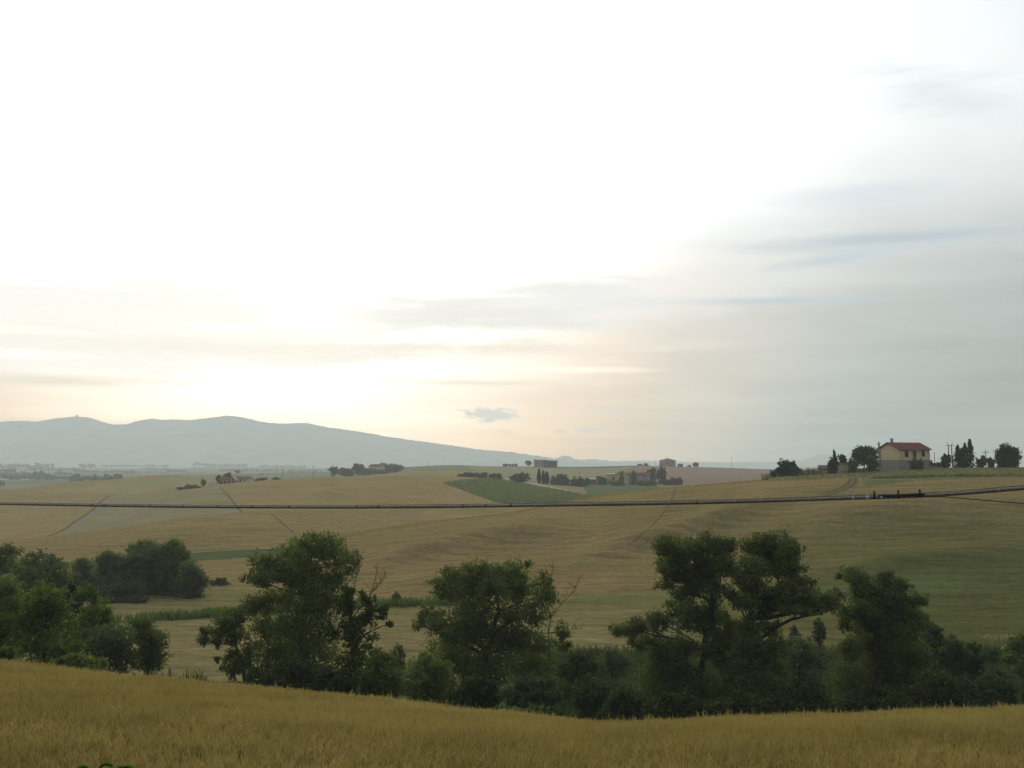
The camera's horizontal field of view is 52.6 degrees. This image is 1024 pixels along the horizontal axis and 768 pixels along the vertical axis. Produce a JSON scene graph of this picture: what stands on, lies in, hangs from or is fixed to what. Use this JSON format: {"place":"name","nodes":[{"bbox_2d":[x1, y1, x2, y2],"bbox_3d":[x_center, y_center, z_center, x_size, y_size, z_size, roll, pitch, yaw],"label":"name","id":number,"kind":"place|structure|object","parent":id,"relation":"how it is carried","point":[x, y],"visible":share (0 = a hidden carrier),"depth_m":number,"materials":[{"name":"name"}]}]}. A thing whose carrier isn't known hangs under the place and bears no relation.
{"place":"outdoors","nodes":[
{"label":"outdoors","id":0,"kind":"place"},
{"bbox_2d":[0,416,617,467],"bbox_3d":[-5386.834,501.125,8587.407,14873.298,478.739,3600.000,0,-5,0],"label":"mountains","id":1,"kind":"structure","parent":0,"point":[72,441],"depth_m":7928.64,"materials":[{"name":"stone"}]},
{"bbox_2d":[0,465,1023,767],"bbox_3d":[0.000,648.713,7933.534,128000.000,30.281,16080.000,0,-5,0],"label":"ground","id":2,"kind":"structure","parent":0,"point":[940,549],"depth_m":210.40,"materials":[{"name":"yellow plant"}]},
{"bbox_2d":[0,644,22,661],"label":"bush","id":3,"kind":"object","parent":2,"relation":"on","point":[6,652],"visible":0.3,"depth_m":48.94,"materials":[{"name":"green plant"}]},
{"bbox_2d":[0,542,25,628],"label":"broadleaf tree","id":4,"kind":"object","parent":2,"relation":"on","point":[8,551],"visible":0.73,"depth_m":122.89,"materials":[{"name":"green plant"}]},
{"bbox_2d":[0,572,35,655],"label":"broadleaf tree","id":5,"kind":"object","parent":2,"relation":"on","point":[10,596],"visible":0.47,"depth_m":66.55,"materials":[{"name":"green plant"}]},
{"bbox_2d":[2,547,80,611],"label":"broadleaf tree","id":6,"kind":"object","parent":2,"relation":"on","point":[27,572],"visible":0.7,"depth_m":115.41,"materials":[{"name":"green plant"}]},
{"bbox_2d":[0,578,93,664],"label":"broadleaf tree","id":7,"kind":"object","parent":2,"relation":"on","point":[37,618],"visible":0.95,"depth_m":64.82,"materials":[{"name":"green plant"}]},
{"bbox_2d":[64,580,88,639],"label":"broadleaf tree","id":8,"kind":"object","parent":2,"relation":"on","point":[72,590],"visible":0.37,"depth_m":78.64,"materials":[{"name":"green plant"}]},
{"bbox_2d":[47,651,110,672],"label":"bush","id":9,"kind":"object","parent":2,"relation":"on","point":[83,660],"visible":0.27,"depth_m":50.64,"materials":[{"name":"green plant"}]},
{"bbox_2d":[48,495,112,535],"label":"track","id":10,"kind":"structure","parent":2,"relation":"on","point":[80,518],"depth_m":426.21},
{"bbox_2d":[68,556,103,599],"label":"copse tree","id":11,"kind":"object","parent":2,"relation":"on","point":[83,566],"visible":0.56,"depth_m":155.44,"materials":[{"name":"green plant"}]},
{"bbox_2d":[56,494,121,534],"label":"track","id":12,"kind":"structure","parent":2,"relation":"on","point":[82,519],"depth_m":429.05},
{"bbox_2d":[63,580,122,669],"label":"broadleaf tree","id":13,"kind":"object","parent":2,"relation":"on","point":[92,615],"visible":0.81,"depth_m":70.83,"materials":[{"name":"green plant"}]},
{"bbox_2d":[67,496,124,533],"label":"track","id":14,"kind":"structure","parent":2,"relation":"on","point":[81,524],"depth_m":421.41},
{"bbox_2d":[77,762,133,767],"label":"leafy shoot","id":15,"kind":"object","parent":2,"relation":"on","point":[109,764],"visible":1,"depth_m":5.84,"materials":[{"name":"green plant"}]},
{"bbox_2d":[70,620,144,675],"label":"bush","id":16,"kind":"object","parent":2,"relation":"on","point":[112,645],"visible":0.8,"depth_m":66.25,"materials":[{"name":"green plant"}]},
{"bbox_2d":[89,549,147,597],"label":"copse tree","id":17,"kind":"object","parent":2,"relation":"on","point":[107,568],"visible":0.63,"depth_m":160.00,"materials":[{"name":"green plant"}]},
{"bbox_2d":[94,578,149,603],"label":"copse tree","id":18,"kind":"object","parent":2,"relation":"on","point":[121,588],"visible":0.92,"depth_m":153.03,"materials":[{"name":"green plant"}]},
{"bbox_2d":[118,538,169,595],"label":"copse tree","id":19,"kind":"object","parent":2,"relation":"on","point":[141,550],"visible":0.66,"depth_m":161.65,"materials":[{"name":"green plant"}]},
{"bbox_2d":[125,615,174,675],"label":"broadleaf tree","id":20,"kind":"object","parent":2,"relation":"on","point":[151,644],"visible":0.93,"depth_m":68.37,"materials":[{"name":"green plant"}]},
{"bbox_2d":[145,537,193,596],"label":"copse tree","id":21,"kind":"object","parent":2,"relation":"on","point":[177,553],"visible":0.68,"depth_m":160.33,"materials":[{"name":"green plant"}]},
{"bbox_2d":[0,461,350,486],"bbox_3d":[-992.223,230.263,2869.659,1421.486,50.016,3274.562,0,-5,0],"label":"woods","id":22,"kind":"object","parent":2,"relation":"on","point":[41,475],"visible":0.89,"depth_m":2584.46,"materials":[{"name":"green plant"}]},
{"bbox_2d":[154,668,212,682],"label":"weeds","id":23,"kind":"object","parent":2,"relation":"on","point":[201,677],"visible":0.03,"depth_m":44.50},
{"bbox_2d":[173,558,212,598],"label":"copse tree","id":24,"kind":"object","parent":2,"relation":"on","point":[193,582],"visible":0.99,"depth_m":157.00,"materials":[{"name":"green plant"}]},
{"bbox_2d":[209,577,230,585],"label":"hedge bush","id":25,"kind":"object","parent":2,"relation":"on","point":[221,581],"visible":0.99,"depth_m":172.75,"materials":[{"name":"green plant"}]},
{"bbox_2d":[219,477,232,483],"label":"barn","id":26,"kind":"structure","parent":2,"relation":"on","point":[224,480],"depth_m":587.11,"materials":[{"name":"red tile"}]},
{"bbox_2d":[194,605,260,684],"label":"broadleaf tree","id":27,"kind":"object","parent":2,"relation":"on","point":[228,625],"visible":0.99,"depth_m":70.45,"materials":[{"name":"green plant"}]},
{"bbox_2d":[235,476,252,481],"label":"farm building","id":28,"kind":"structure","parent":2,"relation":"on","point":[245,478],"depth_m":595.36,"materials":[{"name":"brown tile"}]},
{"bbox_2d":[230,654,327,691],"bbox_3d":[-13.839,18.354,62.135,5.661,3.950,5.054,0,-5,0],"label":"bush","id":29,"kind":"object","parent":2,"relation":"on","point":[295,674],"visible":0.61,"depth_m":62.01,"materials":[{"name":"green plant"}]},
{"bbox_2d":[113,596,450,623],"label":"maize plants","id":30,"kind":"object","parent":2,"relation":"on","point":[208,612],"visible":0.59,"depth_m":138.00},
{"bbox_2d":[234,527,363,683],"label":"broadleaf tree","id":31,"kind":"object","parent":2,"relation":"on","point":[298,641],"visible":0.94,"depth_m":71.86,"materials":[{"name":"green plant"}]},
{"bbox_2d":[305,664,362,694],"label":"bush","id":32,"kind":"object","parent":2,"relation":"on","point":[337,680],"visible":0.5,"depth_m":60.20,"materials":[{"name":"green plant"}]},
{"bbox_2d":[336,467,358,476],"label":"tree","id":33,"kind":"object","parent":2,"relation":"on","point":[342,471],"visible":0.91,"depth_m":962.03,"materials":[{"name":"green plant"}]},
{"bbox_2d":[320,543,393,695],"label":"ivy covered tree","id":34,"kind":"object","parent":2,"relation":"on","point":[353,634],"visible":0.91,"depth_m":68.69,"materials":[{"name":"green plant"}]},
{"bbox_2d":[351,463,364,474],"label":"tree","id":35,"kind":"object","parent":2,"relation":"on","point":[357,466],"visible":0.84,"depth_m":974.88,"materials":[{"name":"green plant"}]},
{"bbox_2d":[358,468,376,475],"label":"tree","id":36,"kind":"object","parent":2,"relation":"on","point":[364,471],"visible":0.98,"depth_m":967.50,"materials":[{"name":"green plant"}]},
{"bbox_2d":[368,464,384,470],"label":"villa","id":37,"kind":"object","parent":2,"relation":"on","point":[378,466],"visible":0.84,"depth_m":1013.22,"materials":[{"name":"beige tile"}]},
{"bbox_2d":[352,645,402,697],"bbox_3d":[-8.397,18.811,64.798,3.466,4.848,3.894,0,-5,0],"label":"bush","id":38,"kind":"object","parent":2,"relation":"on","point":[376,681],"visible":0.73,"depth_m":64.36,"materials":[{"name":"green plant"}]},
{"bbox_2d":[386,642,408,699],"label":"bush","id":39,"kind":"object","parent":2,"relation":"on","point":[401,656],"visible":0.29,"depth_m":68.71,"materials":[{"name":"green plant"}]},
{"bbox_2d":[398,647,461,703],"bbox_3d":[-5.059,19.202,64.883,4.250,4.995,5.045,0,-5,0],"label":"bush","id":40,"kind":"object","parent":2,"relation":"on","point":[427,682],"visible":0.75,"depth_m":64.21,"materials":[{"name":"green plant"}]},
{"bbox_2d":[437,671,513,711],"bbox_3d":[-2.292,19.111,60.626,3.976,4.384,4.413,-3,-6,37],"label":"bush","id":41,"kind":"object","parent":2,"relation":"on","point":[477,691],"visible":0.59,"depth_m":60.63,"materials":[{"name":"green plant"}]},
{"bbox_2d":[405,555,581,708],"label":"broadleaf tree","id":42,"kind":"object","parent":2,"relation":"on","point":[507,577],"visible":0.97,"depth_m":74.36,"materials":[{"name":"green plant"}]},
{"bbox_2d":[0,656,1023,767],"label":"oat crop","id":43,"kind":"object","parent":2,"relation":"on","point":[70,717],"visible":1,"depth_m":19.30,"materials":[{"name":"plant"}]},
{"bbox_2d":[442,477,594,502],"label":"vineyard foliage","id":44,"kind":"object","parent":2,"relation":"on","point":[502,491],"visible":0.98,"depth_m":525.31,"materials":[{"name":"plant"}]},
{"bbox_2d":[509,472,530,481],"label":"hedge bush","id":45,"kind":"object","parent":2,"relation":"on","point":[521,477],"visible":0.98,"depth_m":635.65,"materials":[{"name":"green plant"}]},
{"bbox_2d":[497,669,564,716],"bbox_3d":[0.961,18.306,58.273,4.095,4.386,3.448,0,-5,0],"label":"bush","id":46,"kind":"object","parent":2,"relation":"on","point":[525,692],"visible":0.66,"depth_m":57.98,"materials":[{"name":"green plant"}]},
{"bbox_2d":[511,702,550,714],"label":"bush","id":47,"kind":"object","parent":2,"relation":"on","point":[537,709],"visible":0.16,"depth_m":44.80,"materials":[{"name":"green plant"}]},
{"bbox_2d":[327,479,762,537],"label":"crest grass","id":48,"kind":"structure","parent":2,"relation":"on","point":[359,532],"depth_m":273.99,"materials":[{"name":"plant"}]},
{"bbox_2d":[550,473,570,485],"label":"hedge tree","id":49,"kind":"object","parent":2,"relation":"on","point":[562,479],"visible":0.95,"depth_m":635.26,"materials":[{"name":"green plant"}]},
{"bbox_2d":[569,476,586,486],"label":"hedge tree","id":50,"kind":"object","parent":2,"relation":"on","point":[580,482],"visible":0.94,"depth_m":630.95,"materials":[{"name":"green plant"}]},
{"bbox_2d":[552,648,606,704],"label":"bush","id":51,"kind":"object","parent":2,"relation":"on","point":[581,663],"visible":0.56,"depth_m":82.06,"materials":[{"name":"green plant"}]},
{"bbox_2d":[565,672,617,720],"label":"bush","id":52,"kind":"object","parent":2,"relation":"on","point":[589,694],"visible":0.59,"depth_m":63.76,"materials":[{"name":"green plant"}]},
{"bbox_2d":[595,476,607,484],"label":"hedge bush","id":53,"kind":"object","parent":2,"relation":"on","point":[601,480],"visible":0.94,"depth_m":675.40,"materials":[{"name":"green plant"}]},
{"bbox_2d":[606,480,624,485],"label":"hedge bush","id":54,"kind":"object","parent":2,"relation":"on","point":[617,482],"visible":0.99,"depth_m":656.11,"materials":[{"name":"green plant"}]},
{"bbox_2d":[594,645,639,687],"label":"bush","id":55,"kind":"object","parent":2,"relation":"on","point":[611,661],"visible":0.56,"depth_m":87.54,"materials":[{"name":"green plant"}]},
{"bbox_2d":[614,470,628,483],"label":"farmhouse","id":56,"kind":"object","parent":2,"relation":"on","point":[617,476],"visible":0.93,"depth_m":693.22,"materials":[{"name":"red tile"}]},
{"bbox_2d":[601,679,654,720],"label":"bush","id":57,"kind":"object","parent":2,"relation":"on","point":[632,698],"visible":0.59,"depth_m":58.32,"materials":[{"name":"green plant"}]},
{"bbox_2d":[629,470,637,484],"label":"fir","id":58,"kind":"object","parent":2,"relation":"on","point":[633,479],"visible":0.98,"depth_m":666.14,"materials":[{"name":"green plant"}]},
{"bbox_2d":[627,471,650,483],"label":"farmhouse","id":59,"kind":"object","parent":2,"relation":"on","point":[644,476],"visible":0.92,"depth_m":699.40,"materials":[{"name":"red tile"}]},
{"bbox_2d":[636,479,657,485],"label":"hedge bush","id":60,"kind":"object","parent":2,"relation":"on","point":[651,482],"visible":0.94,"depth_m":649.26,"materials":[{"name":"green plant"}]},
{"bbox_2d":[645,467,655,480],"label":"hedge tree","id":61,"kind":"object","parent":2,"relation":"on","point":[652,471],"visible":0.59,"depth_m":711.11,"materials":[{"name":"green plant"}]},
{"bbox_2d":[655,466,666,483],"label":"hedge tree","id":62,"kind":"object","parent":2,"relation":"on","point":[661,473],"visible":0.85,"depth_m":685.37,"materials":[{"name":"green plant"}]},
{"bbox_2d":[659,458,676,466],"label":"stone house","id":63,"kind":"structure","parent":2,"relation":"on","point":[668,462],"depth_m":1091.60,"materials":[{"name":"grey stone"}]},
{"bbox_2d":[607,529,740,716],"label":"broadleaf tree","id":64,"kind":"object","parent":2,"relation":"on","point":[673,665],"visible":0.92,"depth_m":72.15,"materials":[{"name":"green plant"}]},
{"bbox_2d":[639,689,709,720],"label":"bush","id":65,"kind":"object","parent":2,"relation":"on","point":[673,705],"visible":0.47,"depth_m":55.74,"materials":[{"name":"green plant"}]},
{"bbox_2d":[670,476,682,484],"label":"hedge bush","id":66,"kind":"object","parent":2,"relation":"on","point":[677,481],"visible":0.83,"depth_m":655.53,"materials":[{"name":"green plant"}]},
{"bbox_2d":[704,686,783,716],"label":"bush","id":67,"kind":"object","parent":2,"relation":"on","point":[738,701],"visible":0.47,"depth_m":57.04,"materials":[{"name":"green plant"}]},
{"bbox_2d":[699,524,847,713],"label":"broadleaf tree","id":68,"kind":"object","parent":2,"relation":"on","point":[754,651],"visible":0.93,"depth_m":69.84,"materials":[{"name":"green plant"}]},
{"bbox_2d":[539,641,1023,721],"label":"undergrowth","id":69,"kind":"object","parent":2,"relation":"on","point":[568,710],"visible":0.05,"depth_m":98.65,"materials":[{"name":"plant"}]},
{"bbox_2d":[775,458,797,476],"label":"broadleaf tree","id":70,"kind":"object","parent":2,"relation":"on","point":[782,469],"visible":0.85,"depth_m":284.48,"materials":[{"name":"green plant"}]},
{"bbox_2d":[787,625,801,638],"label":"bush","id":71,"kind":"object","parent":2,"relation":"on","point":[794,631],"visible":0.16,"depth_m":100.44,"materials":[{"name":"green plant"}]},
{"bbox_2d":[789,466,800,475],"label":"bush","id":72,"kind":"object","parent":2,"relation":"on","point":[795,471],"visible":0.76,"depth_m":282.42,"materials":[{"name":"green plant"}]},
{"bbox_2d":[759,673,838,715],"bbox_3d":[16.674,19.398,60.099,4.399,4.609,5.564,-1,-5,16],"label":"bush","id":73,"kind":"object","parent":2,"relation":"on","point":[800,696],"visible":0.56,"depth_m":60.27,"materials":[{"name":"green plant"}]},
{"bbox_2d":[779,633,832,689],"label":"bush","id":74,"kind":"object","parent":2,"relation":"on","point":[797,656],"visible":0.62,"depth_m":90.49,"materials":[{"name":"green plant"}]},
{"bbox_2d":[793,467,821,475],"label":"reeds","id":75,"kind":"object","parent":2,"relation":"on","point":[808,470],"visible":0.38,"depth_m":284.75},
{"bbox_2d":[761,467,877,479],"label":"tall weeds","id":76,"kind":"object","parent":2,"relation":"on","point":[765,476],"visible":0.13,"depth_m":285.54,"materials":[{"name":"green plant"}]},
{"bbox_2d":[811,617,830,671],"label":"bush","id":77,"kind":"object","parent":2,"relation":"on","point":[819,632],"visible":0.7,"depth_m":98.12,"materials":[{"name":"green plant"}]},
{"bbox_2d":[827,457,836,473],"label":"bush","id":78,"kind":"object","parent":2,"relation":"on","point":[831,463],"visible":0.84,"depth_m":282.68,"materials":[{"name":"green plant"}]},
{"bbox_2d":[826,477,857,495],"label":"path","id":79,"kind":"structure","parent":2,"relation":"on","point":[855,481],"depth_m":245.14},
{"bbox_2d":[834,462,857,472],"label":"shed","id":80,"kind":"structure","parent":2,"relation":"on","point":[843,466],"depth_m":284.91,"materials":[{"name":"brown tile"}]},
{"bbox_2d":[846,458,857,473],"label":"bush","id":81,"kind":"object","parent":2,"relation":"on","point":[853,465],"visible":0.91,"depth_m":278.48,"materials":[{"name":"green plant"}]},
{"bbox_2d":[850,445,878,471],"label":"broadleaf tree","id":82,"kind":"object","parent":2,"relation":"on","point":[859,454],"visible":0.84,"depth_m":281.40,"materials":[{"name":"green plant"}]},
{"bbox_2d":[827,683,918,714],"bbox_3d":[20.315,19.376,58.418,6.386,4.779,4.865,2,-5,-26],"label":"bush","id":83,"kind":"object","parent":2,"relation":"on","point":[872,698],"visible":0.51,"depth_m":57.69,"materials":[{"name":"green plant"}]},
{"bbox_2d":[865,454,880,471],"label":"bush","id":84,"kind":"object","parent":2,"relation":"on","point":[872,464],"visible":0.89,"depth_m":278.59,"materials":[{"name":"green plant"}]},
{"bbox_2d":[821,564,945,706],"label":"broadleaf tree","id":85,"kind":"object","parent":2,"relation":"on","point":[892,615],"visible":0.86,"depth_m":76.40,"materials":[{"name":"green plant"}]},
{"bbox_2d":[877,438,931,469],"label":"farmhouse","id":86,"kind":"object","parent":2,"relation":"on","point":[892,455],"visible":0.64,"depth_m":286.49,"materials":[{"name":"paint"}]},
{"bbox_2d":[907,457,926,469],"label":"bush","id":87,"kind":"object","parent":2,"relation":"on","point":[916,464],"visible":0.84,"depth_m":279.20,"materials":[{"name":"green plant"}]},
{"bbox_2d":[918,622,945,703],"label":"bush","id":88,"kind":"object","parent":2,"relation":"on","point":[936,637],"visible":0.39,"depth_m":82.13,"materials":[{"name":"green plant"}]},
{"bbox_2d":[901,665,975,709],"bbox_3d":[25.512,19.683,62.913,5.538,5.594,3.950,3,-5,-29],"label":"bush","id":89,"kind":"object","parent":2,"relation":"on","point":[939,688],"visible":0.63,"depth_m":62.61,"materials":[{"name":"green plant"}]},
{"bbox_2d":[940,453,951,467],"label":"broadleaf tree","id":90,"kind":"object","parent":2,"relation":"on","point":[946,460],"visible":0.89,"depth_m":286.63,"materials":[{"name":"green plant"}]},
{"bbox_2d":[929,633,974,707],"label":"bush","id":91,"kind":"object","parent":2,"relation":"on","point":[956,655],"visible":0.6,"depth_m":80.27,"materials":[{"name":"green plant"}]},
{"bbox_2d":[952,444,962,467],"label":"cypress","id":92,"kind":"object","parent":2,"relation":"on","point":[956,454],"visible":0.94,"depth_m":287.11,"materials":[{"name":"green plant"}]},
{"bbox_2d":[956,447,970,467],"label":"cypress trees","id":93,"kind":"object","parent":2,"relation":"on","point":[964,461],"visible":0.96,"depth_m":285.82,"materials":[{"name":"green plant"}]},
{"bbox_2d":[965,439,977,467],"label":"cypress","id":94,"kind":"object","parent":2,"relation":"on","point":[969,449],"visible":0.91,"depth_m":286.99,"materials":[{"name":"green plant"}]},
{"bbox_2d":[960,641,986,706],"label":"bush","id":95,"kind":"object","parent":2,"relation":"on","point":[977,662],"visible":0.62,"depth_m":81.98,"materials":[{"name":"green plant"}]},
{"bbox_2d":[975,455,987,466],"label":"broadleaf tree","id":96,"kind":"object","parent":2,"relation":"on","point":[982,461],"visible":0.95,"depth_m":288.64,"materials":[{"name":"green plant"}]},
{"bbox_2d":[981,646,1000,676],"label":"bush","id":97,"kind":"object","parent":2,"relation":"on","point":[992,654],"visible":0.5,"depth_m":90.11,"materials":[{"name":"green plant"}]},
{"bbox_2d":[987,457,995,466],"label":"bush","id":98,"kind":"object","parent":2,"relation":"on","point":[991,461],"visible":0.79,"depth_m":290.74,"materials":[{"name":"green plant"}]},
{"bbox_2d":[970,667,1023,707],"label":"bush","id":99,"kind":"object","parent":2,"relation":"on","point":[997,685],"visible":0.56,"depth_m":63.99,"materials":[{"name":"green plant"}]},
{"bbox_2d":[993,442,1022,467],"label":"broadleaf tree","id":100,"kind":"object","parent":2,"relation":"on","point":[1006,455],"visible":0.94,"depth_m":283.62,"materials":[{"name":"green plant"}]},
{"bbox_2d":[997,628,1023,704],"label":"broadleaf tree","id":101,"kind":"object","parent":2,"relation":"on","point":[1015,643],"visible":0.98,"depth_m":78.88,"materials":[{"name":"green plant"}]},
{"bbox_2d":[0,485,1023,508],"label":"aerial cable","id":102,"kind":"object","parent":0,"point":[865,497],"visible":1,"depth_m":6.81,"materials":[{"name":"black rubber"}]},
{"bbox_2d":[0,0,1023,461],"label":"sky","id":103,"kind":"structure","parent":0,"point":[610,230],"materials":[{"name":"white"}]},
{"bbox_2d":[632,489,676,542],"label":"path","id":104,"kind":"structure","parent":0,"point":[657,519],"depth_m":225.65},
{"bbox_2d":[556,454,1023,467],"bbox_3d":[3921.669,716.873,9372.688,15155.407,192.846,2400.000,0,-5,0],"label":"hills","id":105,"kind":"structure","parent":0,"point":[815,461],"depth_m":9375.78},
{"bbox_2d":[606,627,1019,649],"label":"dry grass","id":106,"kind":"structure","parent":0,"point":[1000,638],"depth_m":116.81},
{"bbox_2d":[767,467,1023,481],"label":"rough grass","id":107,"kind":"structure","parent":0,"point":[968,471],"depth_m":268.76,"materials":[{"name":"plant"}]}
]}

